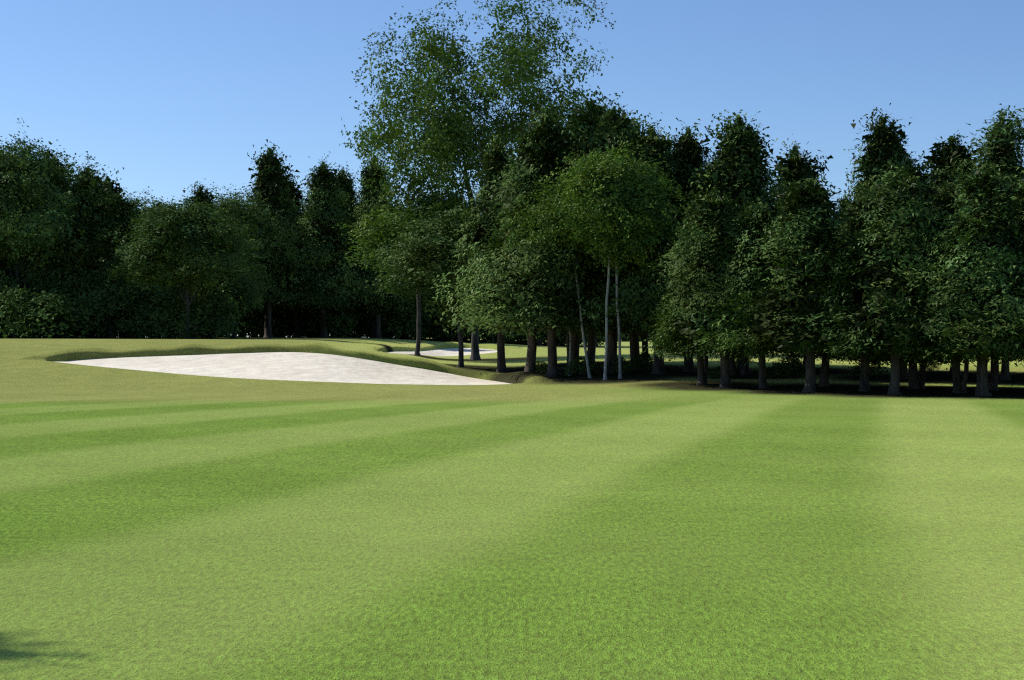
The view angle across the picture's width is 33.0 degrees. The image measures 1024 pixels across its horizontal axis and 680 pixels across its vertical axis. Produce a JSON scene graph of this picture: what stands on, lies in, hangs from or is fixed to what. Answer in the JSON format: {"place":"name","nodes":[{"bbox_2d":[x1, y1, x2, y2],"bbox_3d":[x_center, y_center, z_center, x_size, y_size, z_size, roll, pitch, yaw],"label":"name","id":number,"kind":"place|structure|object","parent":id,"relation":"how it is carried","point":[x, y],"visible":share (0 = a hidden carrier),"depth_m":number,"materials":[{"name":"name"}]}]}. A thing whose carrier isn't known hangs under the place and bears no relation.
{"place":"outdoors","nodes":[
{"label":"outdoors","id":0,"kind":"place"},
{"bbox_2d":[0,337,1023,679],"bbox_3d":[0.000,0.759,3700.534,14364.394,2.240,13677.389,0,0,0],"label":"terrain","id":1,"kind":"structure","parent":0,"point":[674,523],"depth_m":15.33,"materials":[{"name":"green plant"}]},
{"bbox_2d":[0,302,23,337],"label":"shrub","id":2,"kind":"object","parent":1,"relation":"on","point":[4,324],"visible":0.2,"depth_m":89.86,"materials":[{"name":"green plant"}]},
{"bbox_2d":[0,271,34,338],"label":"shrub","id":3,"kind":"object","parent":1,"relation":"on","point":[4,282],"visible":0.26,"depth_m":91.12,"materials":[{"name":"green plant"}]},
{"bbox_2d":[0,283,59,338],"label":"shrub","id":4,"kind":"object","parent":1,"relation":"on","point":[13,296],"visible":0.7,"depth_m":88.86,"materials":[{"name":"green plant"}]},
{"bbox_2d":[0,148,74,337],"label":"cedar tree","id":5,"kind":"object","parent":1,"relation":"on","point":[58,162],"visible":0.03,"depth_m":98.44,"materials":[{"name":"green plant"}]},
{"bbox_2d":[8,291,88,338],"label":"shrub","id":6,"kind":"object","parent":1,"relation":"on","point":[57,320],"visible":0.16,"depth_m":90.74,"materials":[{"name":"green plant"}]},
{"bbox_2d":[3,290,99,338],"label":"shrub","id":7,"kind":"object","parent":1,"relation":"on","point":[49,300],"visible":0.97,"depth_m":88.53,"materials":[{"name":"green plant"}]},
{"bbox_2d":[0,113,113,337],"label":"round tree","id":8,"kind":"object","parent":1,"relation":"on","point":[37,202],"visible":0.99,"depth_m":91.56,"materials":[{"name":"green plant"}]},
{"bbox_2d":[9,162,111,338],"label":"cedar tree","id":9,"kind":"object","parent":1,"relation":"on","point":[68,267],"visible":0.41,"depth_m":94.38,"materials":[{"name":"green plant"}]},
{"bbox_2d":[43,296,111,338],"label":"shrub","id":10,"kind":"object","parent":1,"relation":"on","point":[78,332],"visible":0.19,"depth_m":93.17,"materials":[{"name":"green plant"}]},
{"bbox_2d":[64,267,130,338],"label":"shrub","id":11,"kind":"object","parent":1,"relation":"on","point":[83,286],"visible":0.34,"depth_m":92.77,"materials":[{"name":"green plant"}]},
{"bbox_2d":[80,318,139,338],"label":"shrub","id":12,"kind":"object","parent":1,"relation":"on","point":[104,333],"depth_m":98.48,"materials":[{"name":"green plant"}]},
{"bbox_2d":[99,167,132,337],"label":"cedar tree","id":13,"kind":"object","parent":1,"relation":"on","point":[112,187],"visible":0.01,"depth_m":100.93,"materials":[{"name":"green plant"}]},
{"bbox_2d":[63,190,171,338],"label":"cedar tree","id":14,"kind":"object","parent":1,"relation":"on","point":[115,214],"visible":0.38,"depth_m":93.03,"materials":[{"name":"green plant"}]},
{"bbox_2d":[96,284,159,338],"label":"shrub","id":15,"kind":"object","parent":1,"relation":"on","point":[114,321],"visible":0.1,"depth_m":93.11,"materials":[{"name":"green plant"}]},
{"bbox_2d":[103,186,158,334],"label":"round tree","id":16,"kind":"object","parent":1,"relation":"on","point":[142,199],"visible":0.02,"depth_m":100.73,"materials":[{"name":"green plant"}]},
{"bbox_2d":[123,289,191,338],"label":"shrub","id":17,"kind":"object","parent":1,"relation":"on","point":[142,323],"visible":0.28,"depth_m":91.70,"materials":[{"name":"green plant"}]},
{"bbox_2d":[121,288,206,338],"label":"shrub","id":18,"kind":"object","parent":1,"relation":"on","point":[158,300],"visible":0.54,"depth_m":90.68,"materials":[{"name":"green plant"}]},
{"bbox_2d":[139,196,202,338],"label":"cedar tree","id":19,"kind":"object","parent":1,"relation":"on","point":[154,206],"visible":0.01,"depth_m":96.76,"materials":[{"name":"green plant"}]},
{"bbox_2d":[95,184,271,338],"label":"round tree","id":20,"kind":"object","parent":1,"relation":"on","point":[186,243],"visible":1,"depth_m":86.04,"materials":[{"name":"green plant"}]},
{"bbox_2d":[143,291,235,338],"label":"shrub","id":21,"kind":"object","parent":1,"relation":"on","point":[180,302],"visible":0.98,"depth_m":88.61,"materials":[{"name":"green plant"}]},
{"bbox_2d":[170,277,245,338],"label":"shrub","id":22,"kind":"object","parent":1,"relation":"on","point":[216,293],"visible":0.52,"depth_m":90.72,"materials":[{"name":"green plant"}]},
{"bbox_2d":[177,312,246,337],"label":"shrub","id":23,"kind":"object","parent":1,"relation":"on","point":[230,326],"depth_m":102.26,"materials":[{"name":"green plant"}]},
{"bbox_2d":[205,323,240,337],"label":"shrub","id":24,"kind":"object","parent":1,"relation":"on","point":[225,333],"visible":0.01,"depth_m":107.02,"materials":[{"name":"green plant"}]},
{"bbox_2d":[183,181,276,338],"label":"cedar tree","id":25,"kind":"object","parent":1,"relation":"on","point":[245,292],"visible":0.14,"depth_m":98.65,"materials":[{"name":"green plant"}]},
{"bbox_2d":[222,307,258,337],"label":"shrub","id":26,"kind":"object","parent":1,"relation":"on","point":[246,320],"visible":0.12,"depth_m":117.33,"materials":[{"name":"green plant"}]},
{"bbox_2d":[219,310,278,337],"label":"shrub","id":27,"kind":"object","parent":1,"relation":"on","point":[257,331],"visible":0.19,"depth_m":117.50,"materials":[{"name":"green plant"}]},
{"bbox_2d":[209,182,296,337],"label":"round tree","id":28,"kind":"object","parent":1,"relation":"on","point":[235,204],"visible":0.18,"depth_m":106.81,"materials":[{"name":"green plant"}]},
{"bbox_2d":[242,303,293,337],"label":"shrub","id":29,"kind":"object","parent":1,"relation":"on","point":[280,320],"visible":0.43,"depth_m":117.66,"materials":[{"name":"green plant"}]},
{"bbox_2d":[243,302,300,337],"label":"cedar tree","id":30,"kind":"object","parent":1,"relation":"on","point":[261,306],"visible":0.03,"depth_m":117.04,"materials":[{"name":"green plant"}]},
{"bbox_2d":[61,352,509,384],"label":"bunker sand","id":31,"kind":"structure","parent":1,"relation":"on","point":[300,366],"depth_m":65.97,"materials":[{"name":"white sand"}]},
{"bbox_2d":[240,139,338,337],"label":"cedar tree","id":32,"kind":"object","parent":1,"relation":"on","point":[270,184],"visible":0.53,"depth_m":111.23,"materials":[{"name":"green plant"}]},
{"bbox_2d":[264,309,319,337],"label":"shrub","id":33,"kind":"object","parent":1,"relation":"on","point":[300,321],"visible":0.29,"depth_m":119.53,"materials":[{"name":"green plant"}]},
{"bbox_2d":[257,174,330,337],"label":"cedar tree","id":34,"kind":"object","parent":1,"relation":"on","point":[299,196],"visible":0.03,"depth_m":116.58,"materials":[{"name":"green plant"}]},
{"bbox_2d":[257,151,369,337],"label":"cedar tree","id":35,"kind":"object","parent":1,"relation":"on","point":[325,215],"visible":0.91,"depth_m":113.62,"materials":[{"name":"green plant"}]},
{"bbox_2d":[306,165,370,337],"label":"cedar tree","id":36,"kind":"object","parent":1,"relation":"on","point":[347,184],"visible":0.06,"depth_m":118.04,"materials":[{"name":"green plant"}]},
{"bbox_2d":[330,155,427,337],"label":"cedar tree","id":37,"kind":"object","parent":1,"relation":"on","point":[369,198],"visible":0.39,"depth_m":115.21,"materials":[{"name":"green plant"}]},
{"bbox_2d":[340,293,424,337],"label":"cedar tree","id":38,"kind":"object","parent":1,"relation":"on","point":[371,315],"visible":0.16,"depth_m":116.38,"materials":[{"name":"green plant"}]},
{"bbox_2d":[356,306,425,338],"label":"shrub","id":39,"kind":"object","parent":1,"relation":"on","point":[399,334],"visible":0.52,"depth_m":117.73,"materials":[{"name":"green plant"}]},
{"bbox_2d":[368,302,435,338],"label":"shrub","id":40,"kind":"object","parent":1,"relation":"on","point":[410,326],"visible":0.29,"depth_m":118.84,"materials":[{"name":"green plant"}]},
{"bbox_2d":[332,182,479,355],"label":"tall tree","id":41,"kind":"object","parent":1,"relation":"on","point":[378,229],"visible":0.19,"depth_m":83.72,"materials":[{"name":"green plant"}]},
{"bbox_2d":[394,315,440,339],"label":"shrub","id":42,"kind":"object","parent":1,"relation":"on","point":[423,320],"visible":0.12,"depth_m":120.54,"materials":[{"name":"green plant"}]},
{"bbox_2d":[356,201,481,366],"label":"tall tree","id":43,"kind":"object","parent":1,"relation":"on","point":[424,258],"visible":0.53,"depth_m":72.61,"materials":[{"name":"green plant"}]},
{"bbox_2d":[401,281,439,338],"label":"cedar tree","id":44,"kind":"object","parent":1,"relation":"on","point":[422,295],"visible":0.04,"depth_m":118.85,"materials":[{"name":"green plant"}]},
{"bbox_2d":[410,282,461,341],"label":"cedar tree","id":45,"kind":"object","parent":1,"relation":"on","point":[447,339],"visible":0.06,"depth_m":119.42,"materials":[{"name":"green plant"}]},
{"bbox_2d":[425,323,456,340],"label":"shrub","id":46,"kind":"object","parent":1,"relation":"on","point":[430,338],"visible":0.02,"depth_m":122.92,"materials":[{"name":"green plant"}]},
{"bbox_2d":[387,348,496,355],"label":"bunker sand","id":47,"kind":"structure","parent":1,"relation":"on","point":[448,352],"depth_m":103.18,"materials":[{"name":"white sand"}]},
{"bbox_2d":[422,317,468,338],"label":"shrub","id":48,"kind":"object","parent":1,"relation":"on","point":[439,328],"visible":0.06,"depth_m":121.23,"materials":[{"name":"green plant"}]},
{"bbox_2d":[423,307,493,341],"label":"shrub","id":49,"kind":"object","parent":1,"relation":"on","point":[445,334],"visible":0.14,"depth_m":119.10,"materials":[{"name":"green plant"}]},
{"bbox_2d":[418,129,538,371],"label":"cedar tree","id":50,"kind":"object","parent":1,"relation":"on","point":[496,159],"visible":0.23,"depth_m":71.44,"materials":[{"name":"green plant"}]},
{"bbox_2d":[339,0,622,359],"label":"tree","id":51,"kind":"object","parent":1,"relation":"on","point":[446,141],"visible":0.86,"depth_m":84.98,"materials":[{"name":"green plant"}]},
{"bbox_2d":[454,330,508,341],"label":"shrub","id":52,"kind":"object","parent":1,"relation":"on","point":[481,338],"visible":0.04,"depth_m":120.39,"materials":[{"name":"green plant"}]},
{"bbox_2d":[463,326,526,343],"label":"shrub","id":53,"kind":"object","parent":1,"relation":"on","point":[492,338],"visible":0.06,"depth_m":117.48,"materials":[{"name":"green plant"}]},
{"bbox_2d":[432,135,580,372],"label":"cedar tree","id":54,"kind":"object","parent":1,"relation":"on","point":[480,287],"visible":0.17,"depth_m":65.91,"materials":[{"name":"green plant"}]},
{"bbox_2d":[505,327,565,345],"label":"shrub","id":55,"kind":"object","parent":1,"relation":"on","point":[516,337],"visible":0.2,"depth_m":116.55,"materials":[{"name":"green plant"}]},
{"bbox_2d":[517,330,563,345],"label":"shrub","id":56,"kind":"object","parent":1,"relation":"on","point":[542,338],"visible":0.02,"depth_m":118.86,"materials":[{"name":"green plant"}]},
{"bbox_2d":[534,360,547,373],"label":"shrub","id":57,"kind":"object","parent":1,"relation":"on","point":[541,365],"visible":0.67,"depth_m":67.75,"materials":[{"name":"green plant"}]},
{"bbox_2d":[460,99,628,376],"bbox_3d":[1.350,-3.765,65.878,6.784,10.730,7.695,-1,1,-30],"label":"cedar tree","id":58,"kind":"object","parent":1,"relation":"on","point":[547,146],"visible":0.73,"depth_m":64.78,"materials":[{"name":"green plant"}]},
{"bbox_2d":[493,168,617,377],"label":"birch tree","id":59,"kind":"object","parent":1,"relation":"on","point":[536,218],"visible":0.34,"depth_m":63.55,"materials":[{"name":"green plant"}]},
{"bbox_2d":[494,85,625,370],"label":"cedar tree","id":60,"kind":"object","parent":1,"relation":"on","point":[584,116],"visible":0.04,"depth_m":68.52,"materials":[{"name":"green plant"}]},
{"bbox_2d":[522,162,618,375],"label":"birch tree","id":61,"kind":"object","parent":1,"relation":"on","point":[570,339],"visible":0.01,"depth_m":65.93,"materials":[{"name":"green plant"}]},
{"bbox_2d":[556,328,599,346],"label":"shrub","id":62,"kind":"object","parent":1,"relation":"on","point":[559,342],"visible":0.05,"depth_m":118.81,"materials":[{"name":"green plant"}]},
{"bbox_2d":[560,328,601,346],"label":"shrub","id":63,"kind":"object","parent":1,"relation":"on","point":[580,338],"visible":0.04,"depth_m":118.43,"materials":[{"name":"green plant"}]},
{"bbox_2d":[562,356,602,375],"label":"shrub","id":64,"kind":"object","parent":1,"relation":"on","point":[580,365],"visible":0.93,"depth_m":65.67,"materials":[{"name":"green plant"}]},
{"bbox_2d":[565,100,620,362],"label":"cedar tree","id":65,"kind":"object","parent":1,"relation":"on","point":[591,350],"depth_m":72.78,"materials":[{"name":"green plant"}]},
{"bbox_2d":[556,110,660,368],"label":"cedar tree","id":66,"kind":"object","parent":1,"relation":"on","point":[634,347],"depth_m":68.41,"materials":[{"name":"green plant"}]},
{"bbox_2d":[527,149,690,378],"bbox_3d":[3.740,-2.637,62.825,5.003,8.361,6.055,0,0,28],"label":"birch tree","id":67,"kind":"object","parent":1,"relation":"on","point":[613,236],"visible":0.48,"depth_m":61.64,"materials":[{"name":"green plant"}]},
{"bbox_2d":[596,333,623,345],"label":"shrub","id":68,"kind":"object","parent":1,"relation":"on","point":[603,341],"visible":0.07,"depth_m":125.70,"materials":[{"name":"green plant"}]},
{"bbox_2d":[539,136,689,379],"bbox_3d":[3.629,-2.758,62.556,5.368,8.703,6.369,0,0,-2],"label":"birch tree","id":69,"kind":"object","parent":1,"relation":"on","point":[606,175],"visible":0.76,"depth_m":61.27,"materials":[{"name":"green plant"}]},
{"bbox_2d":[560,97,674,373],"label":"cedar tree","id":70,"kind":"object","parent":1,"relation":"on","point":[613,129],"visible":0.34,"depth_m":64.92,"materials":[{"name":"green plant"}]},
{"bbox_2d":[609,356,630,373],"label":"shrub","id":71,"kind":"object","parent":1,"relation":"on","point":[623,365],"visible":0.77,"depth_m":65.56,"materials":[{"name":"green plant"}]},
{"bbox_2d":[617,332,641,341],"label":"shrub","id":72,"kind":"object","parent":1,"relation":"on","point":[627,337],"depth_m":201.89,"materials":[{"name":"green plant"}]},
{"bbox_2d":[574,112,695,373],"bbox_3d":[5.462,-3.536,65.648,6.547,9.966,7.307,1,-1,-9],"label":"cedar tree","id":73,"kind":"object","parent":1,"relation":"on","point":[651,141],"visible":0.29,"depth_m":64.58,"materials":[{"name":"green plant"}]},
{"bbox_2d":[626,352,653,371],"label":"shrub","id":74,"kind":"object","parent":1,"relation":"on","point":[637,362],"visible":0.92,"depth_m":66.82,"materials":[{"name":"green plant"}]},
{"bbox_2d":[604,118,712,371],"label":"cedar tree","id":75,"kind":"object","parent":1,"relation":"on","point":[694,157],"visible":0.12,"depth_m":65.49,"materials":[{"name":"green plant"}]},
{"bbox_2d":[644,188,732,384],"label":"cedar tree","id":76,"kind":"object","parent":1,"relation":"on","point":[702,364],"visible":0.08,"depth_m":58.06,"materials":[{"name":"green plant"}]},
{"bbox_2d":[637,109,791,374],"bbox_3d":[8.411,-3.543,63.779,6.791,10.028,7.182,0,0,33],"label":"cedar tree","id":77,"kind":"object","parent":1,"relation":"on","point":[736,168],"visible":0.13,"depth_m":63.42,"materials":[{"name":"green plant"}]},
{"bbox_2d":[645,182,786,387],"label":"cedar tree","id":78,"kind":"object","parent":1,"relation":"on","point":[705,249],"visible":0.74,"depth_m":56.04,"materials":[{"name":"green plant"}]},
{"bbox_2d":[707,366,734,378],"bbox_3d":[7.482,1.186,62.108,1.095,0.587,1.137,0,0,-13],"label":"shrub","id":79,"kind":"object","parent":1,"relation":"on","point":[717,373],"visible":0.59,"depth_m":62.00,"materials":[{"name":"green plant"}]},
{"bbox_2d":[696,197,800,388],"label":"cedar tree","id":80,"kind":"object","parent":1,"relation":"on","point":[751,222],"visible":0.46,"depth_m":55.44,"materials":[{"name":"green plant"}]},
{"bbox_2d":[751,365,793,378],"bbox_3d":[9.462,1.173,62.432,1.585,0.572,1.524,-1,0,-19],"label":"shrub","id":81,"kind":"object","parent":1,"relation":"on","point":[769,371],"visible":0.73,"depth_m":62.18,"materials":[{"name":"green plant"}]},
{"bbox_2d":[678,175,885,391],"bbox_3d":[8.845,-1.686,53.657,7.380,6.869,5.730,0,0,20],"label":"cedar tree","id":82,"kind":"object","parent":1,"relation":"on","point":[805,237],"visible":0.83,"depth_m":52.57,"materials":[{"name":"green plant"}]},
{"bbox_2d":[766,357,805,377],"bbox_3d":[9.962,0.978,62.236,1.647,0.918,1.694,-1,1,-27],"label":"shrub","id":83,"kind":"object","parent":1,"relation":"on","point":[782,364],"visible":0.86,"depth_m":62.04,"materials":[{"name":"green plant"}]},
{"bbox_2d":[781,360,805,376],"bbox_3d":[10.297,1.023,62.792,1.172,0.769,1.140,1,0,16],"label":"shrub","id":84,"kind":"object","parent":1,"relation":"on","point":[794,368],"visible":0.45,"depth_m":62.60,"materials":[{"name":"green plant"}]},
{"bbox_2d":[766,138,844,370],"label":"cedar tree","id":85,"kind":"object","parent":1,"relation":"on","point":[796,164],"visible":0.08,"depth_m":65.94,"materials":[{"name":"green plant"}]},
{"bbox_2d":[752,221,890,386],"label":"cedar tree","id":86,"kind":"object","parent":1,"relation":"on","point":[824,375],"visible":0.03,"depth_m":56.80,"materials":[{"name":"green plant"}]},
{"bbox_2d":[836,188,852,225],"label":"cedar tree","id":87,"kind":"object","parent":1,"relation":"on","point":[844,199],"visible":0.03,"depth_m":209.16,"materials":[{"name":"green plant"}]},
{"bbox_2d":[776,185,940,390],"bbox_3d":[11.268,-1.540,54.167,6.376,6.567,4.178,2,1,-9],"label":"cedar tree","id":88,"kind":"object","parent":1,"relation":"on","point":[856,208],"visible":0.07,"depth_m":53.87,"materials":[{"name":"green plant"}]},
{"bbox_2d":[849,359,888,377],"bbox_3d":[13.009,1.023,62.823,1.561,0.895,1.504,0,0,-26],"label":"shrub","id":89,"kind":"object","parent":1,"relation":"on","point":[872,371],"visible":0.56,"depth_m":62.62,"materials":[{"name":"green plant"}]},
{"bbox_2d":[795,162,978,394],"bbox_3d":[11.481,-1.783,51.719,6.215,7.107,5.479,0,-2,5],"label":"cedar tree","id":90,"kind":"object","parent":1,"relation":"on","point":[891,250],"visible":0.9,"depth_m":50.88,"materials":[{"name":"green plant"}]},
{"bbox_2d":[835,103,944,378],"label":"cedar tree","id":91,"kind":"object","parent":1,"relation":"on","point":[884,147],"visible":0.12,"depth_m":61.59,"materials":[{"name":"green plant"}]},
{"bbox_2d":[842,349,974,388],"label":"cedar tree","id":92,"kind":"object","parent":1,"relation":"on","point":[913,383],"visible":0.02,"depth_m":55.32,"materials":[{"name":"green plant"}]},
{"bbox_2d":[918,363,940,370],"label":"shrub","id":93,"kind":"object","parent":1,"relation":"on","point":[929,366],"visible":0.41,"depth_m":65.94,"materials":[{"name":"green plant"}]},
{"bbox_2d":[918,131,981,374],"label":"cedar tree","id":94,"kind":"object","parent":1,"relation":"on","point":[946,153],"visible":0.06,"depth_m":63.46,"materials":[{"name":"green plant"}]},
{"bbox_2d":[898,159,1023,395],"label":"cedar tree","id":95,"kind":"object","parent":1,"relation":"on","point":[975,299],"visible":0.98,"depth_m":49.25,"materials":[{"name":"green plant"}]},
{"bbox_2d":[900,174,1023,392],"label":"cedar tree","id":96,"kind":"object","parent":1,"relation":"on","point":[945,198],"visible":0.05,"depth_m":52.25,"materials":[{"name":"green plant"}]},
{"bbox_2d":[903,352,1020,390],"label":"cedar tree","id":97,"kind":"object","parent":1,"relation":"on","point":[993,379],"depth_m":54.34,"materials":[{"name":"green plant"}]},
{"bbox_2d":[930,103,1023,380],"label":"pine tree","id":98,"kind":"object","parent":1,"relation":"on","point":[1001,144],"visible":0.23,"depth_m":60.84,"materials":[{"name":"green plant"}]},
{"bbox_2d":[995,164,1023,364],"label":"cedar tree","id":99,"kind":"object","parent":1,"relation":"on","point":[1020,191],"visible":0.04,"depth_m":51.97,"materials":[{"name":"green plant"}]},
{"bbox_2d":[999,228,1023,360],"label":"cedar tree","id":100,"kind":"object","parent":1,"relation":"on","point":[1019,276],"visible":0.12,"depth_m":49.12,"materials":[{"name":"green plant"}]},
{"bbox_2d":[0,0,1023,338],"label":"sky","id":101,"kind":"structure","parent":0,"point":[174,94],"materials":[{"name":"blue"}]}
]}

